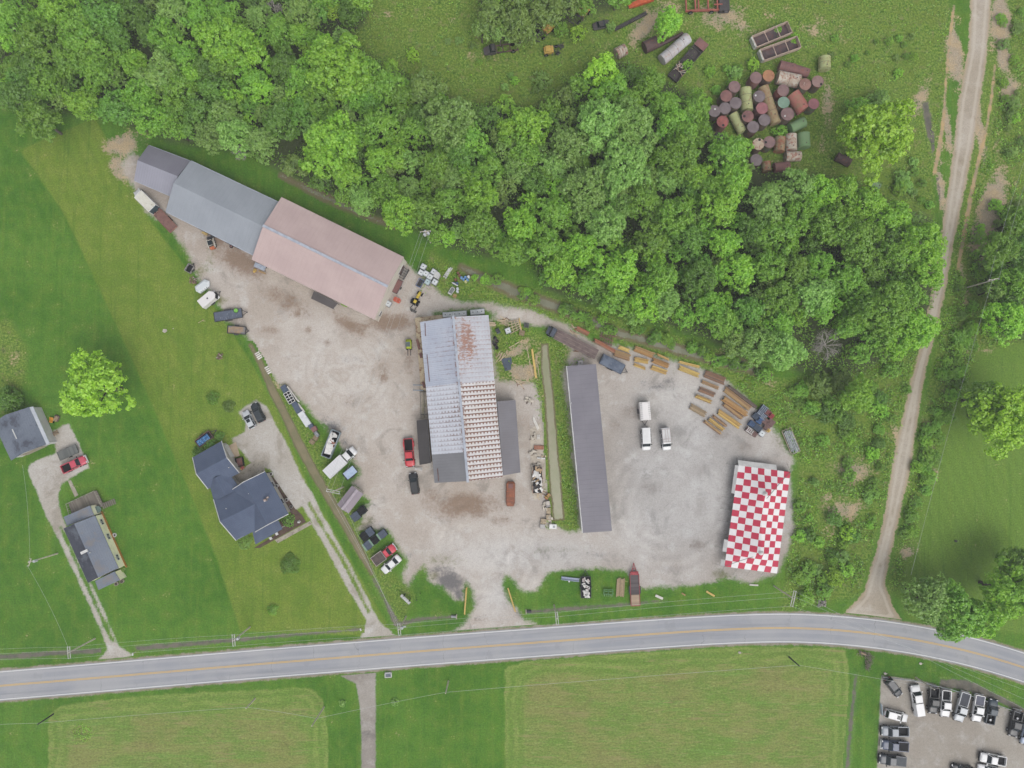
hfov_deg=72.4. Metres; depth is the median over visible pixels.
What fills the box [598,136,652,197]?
broadleaf tree
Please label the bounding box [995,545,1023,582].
broadleaf tree
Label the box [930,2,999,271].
eroded gully
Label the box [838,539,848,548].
bush
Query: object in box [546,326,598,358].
flatbed truck
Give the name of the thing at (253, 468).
patio
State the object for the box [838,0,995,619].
gravel track
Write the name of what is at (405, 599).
roadside sign
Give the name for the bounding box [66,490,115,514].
deck
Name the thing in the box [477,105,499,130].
broadleaf tree
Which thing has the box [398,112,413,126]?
broadleaf tree
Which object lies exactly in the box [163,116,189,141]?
broadleaf tree
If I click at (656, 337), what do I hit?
bush
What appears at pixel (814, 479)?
bush
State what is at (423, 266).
liquid tote
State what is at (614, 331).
bush
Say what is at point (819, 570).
bush
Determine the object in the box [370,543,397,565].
flatbed pickup
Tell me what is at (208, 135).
broadleaf tree
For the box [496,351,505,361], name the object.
loose planks
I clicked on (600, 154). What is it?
broadleaf tree
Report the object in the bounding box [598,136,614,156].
broadleaf tree
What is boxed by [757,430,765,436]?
liquid tote
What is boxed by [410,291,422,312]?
tractor
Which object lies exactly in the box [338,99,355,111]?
broadleaf tree
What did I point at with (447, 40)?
bush
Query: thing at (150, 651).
power line
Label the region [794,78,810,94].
upright tank
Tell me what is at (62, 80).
broadleaf tree
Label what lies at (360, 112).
broadleaf tree
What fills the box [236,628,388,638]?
power line
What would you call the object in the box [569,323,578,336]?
loose planks
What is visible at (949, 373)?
bush
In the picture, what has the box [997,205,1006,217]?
bush
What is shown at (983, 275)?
bush
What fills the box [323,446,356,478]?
bed truck
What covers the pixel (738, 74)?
bush
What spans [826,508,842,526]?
bush
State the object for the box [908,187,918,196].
bush
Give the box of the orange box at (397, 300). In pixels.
[393,297,400,303]
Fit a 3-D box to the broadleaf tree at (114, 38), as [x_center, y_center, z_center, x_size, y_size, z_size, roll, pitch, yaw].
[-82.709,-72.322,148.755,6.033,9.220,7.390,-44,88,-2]
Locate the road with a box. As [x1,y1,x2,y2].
[0,613,1023,700]
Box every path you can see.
[68,480,77,496]
[275,521,311,542]
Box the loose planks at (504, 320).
[497,316,509,325]
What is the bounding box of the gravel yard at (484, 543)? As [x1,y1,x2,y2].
[116,147,800,630]
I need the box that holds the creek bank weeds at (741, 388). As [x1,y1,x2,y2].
[420,260,764,529]
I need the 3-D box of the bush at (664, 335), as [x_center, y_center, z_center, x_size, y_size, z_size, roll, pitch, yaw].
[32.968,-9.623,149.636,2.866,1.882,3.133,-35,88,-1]
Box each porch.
[64,505,100,525]
[95,570,125,589]
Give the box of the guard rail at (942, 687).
[882,676,1021,713]
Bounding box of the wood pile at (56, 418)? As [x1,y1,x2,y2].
[53,415,59,421]
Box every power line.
[46,707,244,722]
[77,646,228,657]
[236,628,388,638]
[237,624,390,634]
[240,635,396,645]
[321,692,444,717]
[329,243,416,482]
[331,247,418,489]
[341,251,423,486]
[454,665,794,691]
[558,597,783,616]
[559,606,788,624]
[565,592,782,611]
[795,607,1020,688]
[798,598,1020,697]
[800,665,927,687]
[830,609,1023,708]
[912,283,991,569]
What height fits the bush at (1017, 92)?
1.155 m
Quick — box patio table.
[95,506,100,512]
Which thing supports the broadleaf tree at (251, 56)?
on the ground at (92, 260)
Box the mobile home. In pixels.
[64,511,126,582]
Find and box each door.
[20,446,46,455]
[224,444,234,456]
[398,265,404,275]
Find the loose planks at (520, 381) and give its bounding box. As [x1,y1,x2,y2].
[515,379,524,388]
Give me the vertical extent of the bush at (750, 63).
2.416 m
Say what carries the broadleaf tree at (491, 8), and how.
on the ground at (92, 260)
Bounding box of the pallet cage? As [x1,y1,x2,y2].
[416,278,423,287]
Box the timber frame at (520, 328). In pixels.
[507,318,521,333]
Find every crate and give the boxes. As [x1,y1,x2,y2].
[744,427,753,434]
[747,420,755,427]
[751,412,760,420]
[752,423,762,432]
[754,417,763,424]
[756,409,763,415]
[759,404,768,411]
[761,418,768,425]
[762,424,770,430]
[767,418,775,426]
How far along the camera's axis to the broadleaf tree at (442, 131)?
141.30 m
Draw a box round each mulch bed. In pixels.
[255,509,305,547]
[267,472,294,512]
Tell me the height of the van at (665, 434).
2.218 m
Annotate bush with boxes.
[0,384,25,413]
[443,38,451,44]
[455,36,464,45]
[468,41,477,48]
[471,274,478,280]
[480,273,489,283]
[483,275,493,285]
[492,274,504,284]
[501,83,508,90]
[510,76,519,85]
[517,287,524,292]
[517,293,525,300]
[523,287,532,295]
[527,294,540,304]
[557,305,567,317]
[560,303,569,311]
[563,303,575,314]
[570,312,577,319]
[574,311,586,321]
[581,312,592,322]
[585,320,596,330]
[597,313,607,325]
[599,324,611,334]
[606,21,615,33]
[609,324,617,334]
[630,324,641,335]
[638,326,646,334]
[646,335,656,344]
[651,328,661,340]
[651,330,663,340]
[660,333,672,346]
[668,341,675,349]
[682,59,693,71]
[686,340,697,352]
[696,345,706,355]
[697,345,709,357]
[704,65,714,77]
[704,348,715,361]
[709,85,720,94]
[711,356,723,366]
[722,64,731,75]
[725,77,736,85]
[727,358,738,371]
[729,66,742,78]
[729,357,740,367]
[733,64,743,71]
[738,362,749,370]
[747,57,759,71]
[753,366,764,377]
[756,367,773,381]
[770,125,787,135]
[785,388,796,397]
[790,529,806,541]
[792,500,807,513]
[793,570,806,584]
[794,380,808,396]
[794,399,804,409]
[799,572,810,584]
[799,587,814,604]
[801,400,820,414]
[802,559,815,577]
[804,528,815,542]
[806,513,812,520]
[807,401,821,411]
[807,561,817,572]
[809,477,817,483]
[809,562,822,574]
[810,536,824,548]
[811,479,819,486]
[814,406,834,423]
[815,582,832,600]
[816,434,829,448]
[816,570,829,584]
[820,580,834,590]
[822,394,831,404]
[822,395,841,413]
[822,566,843,586]
[825,549,838,562]
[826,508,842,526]
[826,552,837,564]
[830,34,838,42]
[831,407,847,423]
[835,550,848,562]
[837,411,855,429]
[837,425,854,437]
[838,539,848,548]
[838,562,854,577]
[841,458,854,467]
[841,466,856,482]
[842,432,856,445]
[843,455,852,464]
[845,61,850,67]
[847,528,861,543]
[850,54,859,62]
[851,437,862,445]
[861,492,873,504]
[864,89,891,110]
[864,484,880,500]
[865,446,879,462]
[866,521,873,529]
[867,396,880,412]
[867,514,877,522]
[868,477,879,486]
[869,382,878,392]
[872,435,885,448]
[873,422,884,435]
[874,404,889,417]
[875,389,887,403]
[875,462,885,470]
[880,363,901,378]
[884,37,893,45]
[885,413,896,424]
[892,182,905,197]
[893,54,899,61]
[893,68,903,78]
[894,169,909,184]
[894,178,908,188]
[896,35,902,42]
[897,180,908,192]
[898,528,908,539]
[900,41,907,47]
[902,52,909,59]
[902,179,913,193]
[902,385,911,393]
[904,506,919,523]
[905,525,919,537]
[906,33,915,40]
[908,52,918,60]
[908,157,918,167]
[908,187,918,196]
[909,495,923,507]
[910,167,918,176]
[910,460,922,472]
[915,179,927,186]
[917,463,926,473]
[918,435,932,449]
[918,484,932,495]
[919,430,931,440]
[919,446,935,459]
[919,469,935,481]
[919,475,934,486]
[920,422,935,436]
[920,456,935,468]
[921,465,931,475]
[923,471,937,483]
[924,201,935,209]
[925,449,940,463]
[928,435,937,447]
[932,418,943,427]
[932,426,941,435]
[932,453,942,466]
[933,408,942,417]
[933,415,944,424]
[933,433,945,444]
[934,367,947,380]
[940,369,952,382]
[941,356,953,368]
[941,410,956,424]
[942,388,960,401]
[946,367,958,380]
[948,342,965,357]
[950,329,967,344]
[950,381,958,387]
[952,332,969,344]
[952,355,963,366]
[953,336,963,347]
[954,366,964,378]
[956,276,966,285]
[957,378,968,386]
[959,364,968,372]
[962,321,975,330]
[962,334,972,349]
[965,320,979,334]
[966,338,978,351]
[970,229,987,244]
[974,260,988,276]
[974,267,987,281]
[975,224,985,231]
[977,286,986,297]
[988,199,1003,210]
[991,219,1000,227]
[995,13,1005,23]
[997,38,1010,50]
[997,78,1008,87]
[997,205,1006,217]
[998,17,1007,27]
[1000,94,1010,102]
[1004,95,1021,109]
[1004,146,1017,158]
[1005,109,1019,123]
[1007,112,1021,123]
[1008,54,1019,64]
[1011,20,1023,34]
[1012,89,1020,96]
[1013,200,1023,209]
[1017,7,1023,16]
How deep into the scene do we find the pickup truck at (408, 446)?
148.43 m
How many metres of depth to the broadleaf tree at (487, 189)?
143.37 m
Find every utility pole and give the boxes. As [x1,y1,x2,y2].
[27,553,57,565]
[67,638,95,658]
[232,626,250,646]
[311,706,324,725]
[326,486,343,493]
[397,616,406,635]
[420,230,430,242]
[553,604,558,624]
[773,585,796,606]
[965,278,998,288]
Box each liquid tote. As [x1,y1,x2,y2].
[386,300,391,307]
[417,269,423,276]
[420,263,426,269]
[422,270,429,276]
[424,279,430,285]
[426,273,433,280]
[431,279,438,285]
[442,312,447,317]
[470,309,475,315]
[479,308,484,314]
[505,327,511,333]
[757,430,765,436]
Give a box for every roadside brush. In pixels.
[734,8,1023,610]
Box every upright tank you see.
[707,105,719,122]
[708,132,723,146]
[713,116,728,131]
[716,90,731,105]
[717,102,730,118]
[726,81,739,97]
[728,97,741,113]
[740,110,753,126]
[743,121,758,137]
[746,72,761,89]
[747,154,761,170]
[748,138,763,154]
[752,91,764,107]
[752,102,767,119]
[756,114,770,130]
[758,70,774,86]
[760,136,774,152]
[772,84,788,101]
[775,97,789,113]
[778,107,793,125]
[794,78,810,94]
[803,98,818,114]
[807,75,823,92]
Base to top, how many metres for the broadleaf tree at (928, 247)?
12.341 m
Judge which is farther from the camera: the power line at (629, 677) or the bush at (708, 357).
the bush at (708, 357)
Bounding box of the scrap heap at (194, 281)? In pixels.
[189,276,196,283]
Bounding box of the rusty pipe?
[653,32,683,50]
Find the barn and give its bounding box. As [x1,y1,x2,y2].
[251,197,406,321]
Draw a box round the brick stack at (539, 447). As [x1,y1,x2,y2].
[534,445,543,449]
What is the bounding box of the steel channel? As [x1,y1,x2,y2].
[561,576,578,581]
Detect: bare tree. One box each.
[230,144,245,159]
[265,0,282,16]
[812,329,841,361]
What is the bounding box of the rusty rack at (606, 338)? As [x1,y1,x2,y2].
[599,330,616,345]
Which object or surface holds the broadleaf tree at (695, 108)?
on the ground at (92, 260)
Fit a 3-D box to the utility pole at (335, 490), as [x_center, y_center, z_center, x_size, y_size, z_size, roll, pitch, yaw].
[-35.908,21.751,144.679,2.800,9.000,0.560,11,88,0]
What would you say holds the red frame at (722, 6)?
on the ground at (92, 260)
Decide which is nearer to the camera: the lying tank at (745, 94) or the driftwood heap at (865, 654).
the driftwood heap at (865, 654)
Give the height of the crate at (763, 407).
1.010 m
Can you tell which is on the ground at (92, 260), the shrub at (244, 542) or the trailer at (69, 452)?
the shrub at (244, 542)
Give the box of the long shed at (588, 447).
[566,364,611,532]
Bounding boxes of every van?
[640,427,651,449]
[659,427,671,449]
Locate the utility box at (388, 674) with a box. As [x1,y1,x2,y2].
[385,672,391,677]
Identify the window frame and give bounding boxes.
[283,391,294,403]
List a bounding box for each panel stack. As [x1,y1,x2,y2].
[280,384,288,392]
[283,391,295,403]
[291,401,301,413]
[298,411,310,426]
[311,426,317,431]
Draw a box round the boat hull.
[195,279,209,293]
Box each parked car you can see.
[242,410,256,429]
[251,402,265,422]
[381,554,401,573]
[408,472,419,494]
[883,676,902,697]
[883,708,907,722]
[950,762,973,767]
[977,762,999,767]
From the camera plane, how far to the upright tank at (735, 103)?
149.80 m
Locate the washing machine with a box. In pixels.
[549,524,556,528]
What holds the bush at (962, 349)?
on the ground at (92, 260)
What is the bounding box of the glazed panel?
[448,287,454,294]
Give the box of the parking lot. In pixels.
[872,673,1023,767]
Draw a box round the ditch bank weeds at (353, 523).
[279,393,406,618]
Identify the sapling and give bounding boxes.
[406,46,420,63]
[531,69,552,90]
[554,21,568,37]
[570,25,587,43]
[806,371,832,398]
[827,366,852,390]
[839,525,856,540]
[844,96,870,114]
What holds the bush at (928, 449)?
on the ground at (92, 260)
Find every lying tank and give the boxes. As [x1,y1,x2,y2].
[613,43,627,59]
[641,36,659,53]
[728,111,745,134]
[739,86,753,112]
[757,84,780,126]
[761,160,771,172]
[772,161,790,172]
[773,136,785,153]
[774,70,801,88]
[777,60,795,72]
[783,151,801,161]
[785,133,796,150]
[787,89,807,114]
[787,117,806,132]
[794,64,810,77]
[797,131,810,149]
[818,55,830,71]
[834,152,852,166]
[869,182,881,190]
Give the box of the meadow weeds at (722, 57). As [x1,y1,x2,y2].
[372,0,947,192]
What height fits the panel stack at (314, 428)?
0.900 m
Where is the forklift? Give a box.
[405,339,411,355]
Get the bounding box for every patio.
[229,442,239,457]
[234,459,264,482]
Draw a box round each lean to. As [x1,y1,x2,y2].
[29,407,56,444]
[311,291,338,309]
[417,419,431,464]
[497,400,519,474]
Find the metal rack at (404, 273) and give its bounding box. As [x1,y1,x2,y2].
[399,268,408,279]
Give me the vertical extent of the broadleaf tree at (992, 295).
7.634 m
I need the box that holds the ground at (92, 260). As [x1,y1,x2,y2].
[0,0,1023,767]
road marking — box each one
[0,627,1022,685]
[0,628,1022,686]
[0,641,1023,699]
[2,614,1022,671]
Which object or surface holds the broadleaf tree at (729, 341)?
on the ground at (92, 260)
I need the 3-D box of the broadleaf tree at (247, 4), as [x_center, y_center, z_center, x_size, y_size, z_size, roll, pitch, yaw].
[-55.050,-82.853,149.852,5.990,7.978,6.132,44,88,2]
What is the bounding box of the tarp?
[196,434,209,445]
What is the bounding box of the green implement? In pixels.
[603,589,612,596]
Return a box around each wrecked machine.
[534,22,554,41]
[543,42,563,56]
[568,8,590,26]
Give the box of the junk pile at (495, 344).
[492,336,498,349]
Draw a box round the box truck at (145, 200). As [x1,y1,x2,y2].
[134,188,159,213]
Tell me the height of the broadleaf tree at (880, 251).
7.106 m
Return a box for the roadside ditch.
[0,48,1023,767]
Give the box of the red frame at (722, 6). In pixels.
[685,0,729,14]
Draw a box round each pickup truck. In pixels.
[60,455,88,473]
[403,437,415,466]
[877,752,906,766]
[880,724,908,737]
[880,738,908,751]
[908,683,925,716]
[926,685,939,713]
[938,688,951,716]
[952,690,970,721]
[969,693,985,721]
[978,751,1006,766]
[983,697,999,724]
[1006,708,1023,736]
[1018,720,1023,743]
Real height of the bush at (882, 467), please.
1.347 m
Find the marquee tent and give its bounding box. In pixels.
[716,458,789,577]
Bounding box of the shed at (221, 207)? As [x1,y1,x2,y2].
[165,161,277,254]
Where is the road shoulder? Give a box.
[0,610,1023,703]
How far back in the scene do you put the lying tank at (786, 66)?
151.11 m
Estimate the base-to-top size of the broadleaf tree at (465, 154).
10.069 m
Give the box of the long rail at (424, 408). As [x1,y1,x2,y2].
[420,390,427,417]
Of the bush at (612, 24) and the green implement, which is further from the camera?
the bush at (612, 24)
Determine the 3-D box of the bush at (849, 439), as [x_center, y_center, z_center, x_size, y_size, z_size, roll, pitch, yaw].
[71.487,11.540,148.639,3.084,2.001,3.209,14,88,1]
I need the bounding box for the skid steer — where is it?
[206,236,216,249]
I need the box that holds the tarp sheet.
[502,357,511,370]
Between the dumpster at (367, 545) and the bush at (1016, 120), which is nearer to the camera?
the dumpster at (367, 545)
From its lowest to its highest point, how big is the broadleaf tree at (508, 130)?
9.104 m
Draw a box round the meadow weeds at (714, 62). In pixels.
[357,0,948,218]
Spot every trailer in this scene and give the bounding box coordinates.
[56,444,78,460]
[154,209,176,232]
[184,263,194,273]
[194,430,216,447]
[197,291,220,308]
[213,308,247,321]
[227,325,248,334]
[235,457,244,466]
[342,466,357,479]
[392,279,402,293]
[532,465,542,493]
[580,570,591,597]
[599,354,627,373]
[629,563,640,605]
[637,401,650,424]
[668,37,708,82]
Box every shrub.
[73,723,92,742]
[192,446,202,456]
[204,438,215,449]
[206,391,220,404]
[214,431,225,440]
[222,399,235,412]
[236,536,252,549]
[267,604,278,615]
[280,512,294,527]
[280,552,300,573]
[338,700,346,706]
[390,698,398,706]
[497,47,506,55]
[787,32,799,43]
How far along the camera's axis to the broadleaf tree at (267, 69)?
147.59 m
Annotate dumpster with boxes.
[321,429,340,458]
[350,511,361,521]
[357,505,367,515]
[359,531,368,541]
[362,540,372,550]
[365,526,375,536]
[368,535,379,545]
[376,528,387,539]
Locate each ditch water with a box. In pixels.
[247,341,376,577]
[539,341,566,522]
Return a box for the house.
[192,441,289,544]
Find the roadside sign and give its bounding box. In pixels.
[400,594,410,604]
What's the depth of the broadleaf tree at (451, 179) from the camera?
144.62 m
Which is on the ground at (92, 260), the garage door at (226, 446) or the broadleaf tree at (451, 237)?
the broadleaf tree at (451, 237)
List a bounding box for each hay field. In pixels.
[43,681,332,767]
[501,646,853,767]
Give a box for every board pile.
[287,386,299,401]
[533,417,538,429]
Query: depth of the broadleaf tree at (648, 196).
143.45 m
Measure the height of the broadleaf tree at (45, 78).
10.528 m
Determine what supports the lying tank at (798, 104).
on the ground at (92, 260)
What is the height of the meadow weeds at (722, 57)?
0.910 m
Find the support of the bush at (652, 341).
on the ground at (92, 260)
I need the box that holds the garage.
[0,407,49,459]
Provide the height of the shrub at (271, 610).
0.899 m
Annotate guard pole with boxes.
[464,589,466,613]
[507,588,515,611]
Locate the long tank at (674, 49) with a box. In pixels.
[658,33,691,64]
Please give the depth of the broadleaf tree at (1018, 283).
142.95 m
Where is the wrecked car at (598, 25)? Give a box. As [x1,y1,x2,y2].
[592,20,609,30]
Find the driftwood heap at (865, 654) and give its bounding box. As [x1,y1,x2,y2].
[857,649,874,670]
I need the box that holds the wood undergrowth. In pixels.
[0,0,1023,375]
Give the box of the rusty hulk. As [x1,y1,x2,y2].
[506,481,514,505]
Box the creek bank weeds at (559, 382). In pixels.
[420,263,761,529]
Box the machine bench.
[254,262,266,273]
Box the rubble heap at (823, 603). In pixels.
[817,599,826,606]
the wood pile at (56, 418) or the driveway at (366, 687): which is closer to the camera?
the driveway at (366, 687)
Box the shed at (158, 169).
[134,145,189,195]
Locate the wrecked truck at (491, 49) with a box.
[483,42,518,55]
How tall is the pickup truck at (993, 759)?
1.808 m
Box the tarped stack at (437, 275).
[433,271,440,279]
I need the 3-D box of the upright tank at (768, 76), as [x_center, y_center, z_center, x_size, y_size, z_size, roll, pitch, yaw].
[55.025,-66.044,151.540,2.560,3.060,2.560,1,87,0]
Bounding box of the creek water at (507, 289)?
[277,171,773,379]
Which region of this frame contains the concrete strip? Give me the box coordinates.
[530,423,545,499]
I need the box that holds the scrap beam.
[615,11,646,30]
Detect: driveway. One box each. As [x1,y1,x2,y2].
[24,420,137,659]
[228,396,397,637]
[331,673,379,767]
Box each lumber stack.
[531,349,536,377]
[574,326,589,335]
[592,338,614,353]
[613,350,630,360]
[618,345,629,352]
[633,346,655,358]
[633,363,645,369]
[634,357,647,363]
[650,365,666,374]
[651,357,669,367]
[656,353,668,360]
[678,361,699,367]
[678,365,699,377]
[689,403,706,416]
[695,394,711,403]
[698,386,715,396]
[701,380,718,389]
[703,370,726,384]
[703,420,720,434]
[707,418,724,430]
[712,415,726,426]
[717,409,741,428]
[721,396,747,416]
[722,403,742,419]
[723,386,751,410]
[727,385,756,408]
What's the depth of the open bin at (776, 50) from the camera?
152.99 m
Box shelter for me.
[337,486,363,512]
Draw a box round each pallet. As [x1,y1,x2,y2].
[255,351,262,359]
[264,366,271,374]
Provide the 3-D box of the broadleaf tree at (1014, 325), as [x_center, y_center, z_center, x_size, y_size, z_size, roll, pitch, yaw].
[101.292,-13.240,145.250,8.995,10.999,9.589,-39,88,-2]
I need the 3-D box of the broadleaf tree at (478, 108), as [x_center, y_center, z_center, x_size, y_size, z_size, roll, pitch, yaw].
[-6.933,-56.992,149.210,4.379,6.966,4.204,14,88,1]
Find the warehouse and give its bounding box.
[420,315,502,482]
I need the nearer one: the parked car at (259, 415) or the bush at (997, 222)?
the parked car at (259, 415)
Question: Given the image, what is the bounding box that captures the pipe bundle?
[443,267,452,278]
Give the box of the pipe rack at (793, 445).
[781,427,800,454]
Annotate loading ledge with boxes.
[415,315,448,389]
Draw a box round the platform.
[616,578,624,596]
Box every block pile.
[524,397,533,403]
[529,449,536,455]
[542,501,546,510]
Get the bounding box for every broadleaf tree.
[0,0,39,41]
[0,31,19,52]
[0,42,7,55]
[0,52,30,78]
[0,79,39,114]
[4,67,26,87]
[10,46,50,82]
[11,17,61,65]
[14,98,64,142]
[17,3,38,23]
[19,82,52,107]
[20,0,37,5]
[27,62,67,100]
[33,0,80,28]
[49,74,70,93]
[49,92,66,111]
[50,36,93,82]
[52,63,77,86]
[56,7,109,62]
[58,346,136,417]
[61,89,100,121]
[65,76,82,92]
[67,0,83,8]
[75,52,121,93]
[79,0,124,40]
[79,81,100,97]
[86,98,105,116]
[95,88,136,125]
[102,22,130,59]
[105,47,132,70]
[107,69,127,87]
[113,0,137,14]
[117,49,148,78]
[118,0,152,30]
[120,77,157,110]
[131,100,173,137]
[132,49,177,98]
[134,12,168,51]
[144,0,163,13]
[146,15,185,57]
[149,87,165,107]
[155,0,192,36]
[161,71,199,109]
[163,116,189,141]
[164,95,196,124]
[168,54,181,73]
[169,40,200,68]
[179,0,211,30]
[179,128,194,139]
[180,63,205,87]
[180,95,221,136]
[189,50,226,81]
[190,15,254,67]
[194,120,222,156]
[195,77,230,104]
[203,0,220,11]
[206,98,247,131]
[207,0,242,23]
[207,42,247,79]
[215,117,252,159]
[218,88,237,110]
[222,79,237,97]
[227,29,270,69]
[227,91,248,112]
[231,65,267,95]
[234,16,255,29]
[239,0,259,7]
[241,96,258,115]
[242,110,257,128]
[242,127,280,164]
[243,2,272,31]
[249,74,283,107]
[252,27,271,49]
[253,104,272,122]
[258,0,277,9]
[260,99,301,140]
[261,58,278,76]
[262,11,297,47]
[268,85,291,106]
[269,44,302,85]
[272,38,286,52]
[276,99,293,111]
[279,154,307,176]
[282,0,321,29]
[282,85,303,105]
[284,56,312,90]
[287,21,314,47]
[289,94,319,128]
[298,45,310,60]
[298,131,345,178]
[299,117,318,133]
[302,69,332,95]
[303,84,339,120]
[304,31,371,102]
[304,33,340,71]
[304,110,360,178]
[305,29,321,46]
[308,174,330,191]
[309,0,328,27]
[312,0,341,13]
[321,107,338,124]
[324,3,340,24]
[330,155,361,191]
[332,26,350,44]
[334,184,351,206]
[337,0,366,29]
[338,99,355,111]
[338,109,358,124]
[340,87,367,111]
[345,0,372,13]
[345,120,371,148]
[347,55,383,98]
[349,145,367,166]
[349,185,374,216]
[352,173,373,190]
[357,83,384,111]
[357,105,376,119]
[361,103,404,148]
[364,146,398,178]
[369,173,401,207]
[372,69,411,105]
[380,163,404,178]
[381,128,404,148]
[381,194,416,236]
[382,58,399,74]
[382,140,407,169]
[384,82,415,111]
[391,103,407,120]
[395,175,419,198]
[397,149,420,175]
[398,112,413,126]
[398,115,433,149]
[406,101,433,125]
[406,193,443,229]
[409,68,448,103]
[417,177,434,195]
[418,146,449,184]
[419,96,477,152]
[426,223,448,246]
[428,91,448,109]
[430,175,443,194]
[432,142,446,155]
[433,187,468,219]
[437,162,469,191]
[441,229,456,247]
[443,137,475,171]
[450,220,467,238]
[451,161,470,173]
[454,120,491,158]
[456,200,470,216]
[460,169,482,188]
[461,202,499,248]
[463,175,498,211]
[470,102,488,122]
[470,152,505,188]
[471,18,490,42]
[476,146,497,165]
[477,0,508,35]
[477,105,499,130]
[479,235,495,250]
[483,0,504,12]
[488,235,527,266]
[490,23,510,46]
[490,123,507,142]
[491,140,515,165]
[492,94,515,114]
[493,194,508,208]
[493,229,507,245]
[495,117,520,148]
[495,172,516,196]
[502,0,529,17]
[502,205,536,243]
[503,157,532,184]
[504,6,536,46]
[506,105,552,148]
[507,139,540,171]
[517,191,540,212]
[520,240,533,259]
[522,166,547,195]
[523,221,565,265]
[529,0,561,28]
[530,195,574,229]
[533,152,572,180]
[534,139,552,157]
[536,166,551,183]
[536,218,559,235]
[538,270,555,286]
[539,94,561,119]
[542,112,559,131]
[543,252,577,288]
[545,175,569,196]
[548,122,593,168]
[555,85,575,107]
[556,105,576,128]
[556,166,606,223]
[558,231,597,268]
[560,0,580,19]
[562,223,580,239]
[568,73,590,99]
[568,150,590,173]
[568,206,585,222]
[571,265,603,298]
[575,0,596,20]
[575,98,629,156]
[577,100,590,113]
[581,51,619,92]
[582,203,625,248]
[583,130,602,156]
[586,282,613,304]
[587,88,603,102]
[590,184,617,207]
[590,248,637,294]
[591,158,611,175]
[593,73,628,109]
[596,284,629,316]
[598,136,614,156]
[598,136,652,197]
[603,172,632,198]
[604,234,623,251]
[607,0,630,10]
[608,193,636,217]
[610,97,654,141]
[612,67,626,79]
[613,85,642,106]
[615,244,628,262]
[621,120,659,160]
[624,63,641,85]
[624,306,646,325]
[626,182,666,220]
[627,218,669,259]
[627,271,645,292]
[627,286,659,323]
[633,65,665,104]
[636,164,658,189]
[639,104,657,121]
[640,259,677,302]
[642,205,661,223]
[642,250,665,272]
[645,89,680,117]
[647,150,661,169]
[647,287,679,321]
[649,133,704,183]
[650,133,667,147]
[652,194,695,237]
[653,166,683,194]
[654,5,682,42]
[655,102,693,141]
[661,241,674,253]
[667,247,688,262]
[668,121,698,151]
[668,224,708,263]
[669,302,683,320]
[674,301,695,329]
[676,181,697,198]
[676,270,684,284]
[678,87,710,124]
[679,259,717,301]
[679,260,696,274]
[683,163,713,190]
[685,193,701,212]
[690,210,704,227]
[690,253,711,274]
[691,291,726,323]
[693,119,714,146]
[693,219,715,237]
[696,175,721,197]
[699,183,740,227]
[702,228,743,259]
[703,259,725,284]
[706,305,743,339]
[707,132,754,179]
[711,251,730,273]
[715,161,751,204]
[716,252,758,293]
[717,291,732,305]
[722,326,754,358]
[727,296,766,326]
[729,279,748,294]
[730,212,748,229]
[737,212,769,250]
[737,326,775,368]
[739,160,754,175]
[741,243,761,255]
[742,180,792,225]
[744,317,766,333]
[746,286,765,304]
[751,234,777,252]
[751,249,788,284]
[753,214,798,260]
[757,272,779,289]
[759,310,794,338]
[760,280,799,318]
[760,330,808,370]
[773,254,812,286]
[780,167,818,203]
[781,197,817,238]
[783,244,801,256]
[787,305,807,326]
[790,275,835,317]
[800,236,821,259]
[801,174,838,210]
[805,198,831,221]
[806,250,834,283]
[807,202,850,246]
[809,293,842,325]
[828,173,859,207]
[828,260,868,298]
[829,311,861,339]
[831,219,885,267]
[833,204,865,226]
[833,299,851,315]
[836,98,916,185]
[839,373,874,413]
[842,279,884,315]
[847,280,912,344]
[848,248,888,286]
[848,343,873,363]
[852,185,888,221]
[856,316,876,339]
[856,333,880,350]
[867,242,886,259]
[868,200,911,234]
[869,221,888,237]
[871,341,892,363]
[874,238,910,277]
[880,324,917,361]
[882,219,906,243]
[885,272,906,283]
[892,221,948,265]
[896,278,929,310]
[898,306,940,349]
[899,572,950,626]
[901,268,915,280]
[904,254,946,291]
[907,211,926,229]
[931,578,988,642]
[958,598,1005,638]
[960,381,1023,460]
[961,380,1013,419]
[976,231,1021,271]
[978,280,1008,299]
[978,555,1023,621]
[979,301,1023,347]
[980,255,1004,274]
[990,266,1023,302]
[992,287,1022,305]
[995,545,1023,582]
[997,205,1023,236]
[1004,249,1023,268]
[1005,330,1023,340]
[1013,232,1023,250]
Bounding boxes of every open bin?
[749,21,791,49]
[757,36,801,62]
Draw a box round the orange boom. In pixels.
[628,0,653,8]
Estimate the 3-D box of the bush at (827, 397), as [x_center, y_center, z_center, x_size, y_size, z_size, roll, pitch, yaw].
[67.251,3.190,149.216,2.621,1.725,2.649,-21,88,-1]
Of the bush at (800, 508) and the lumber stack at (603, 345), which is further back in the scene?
the lumber stack at (603, 345)

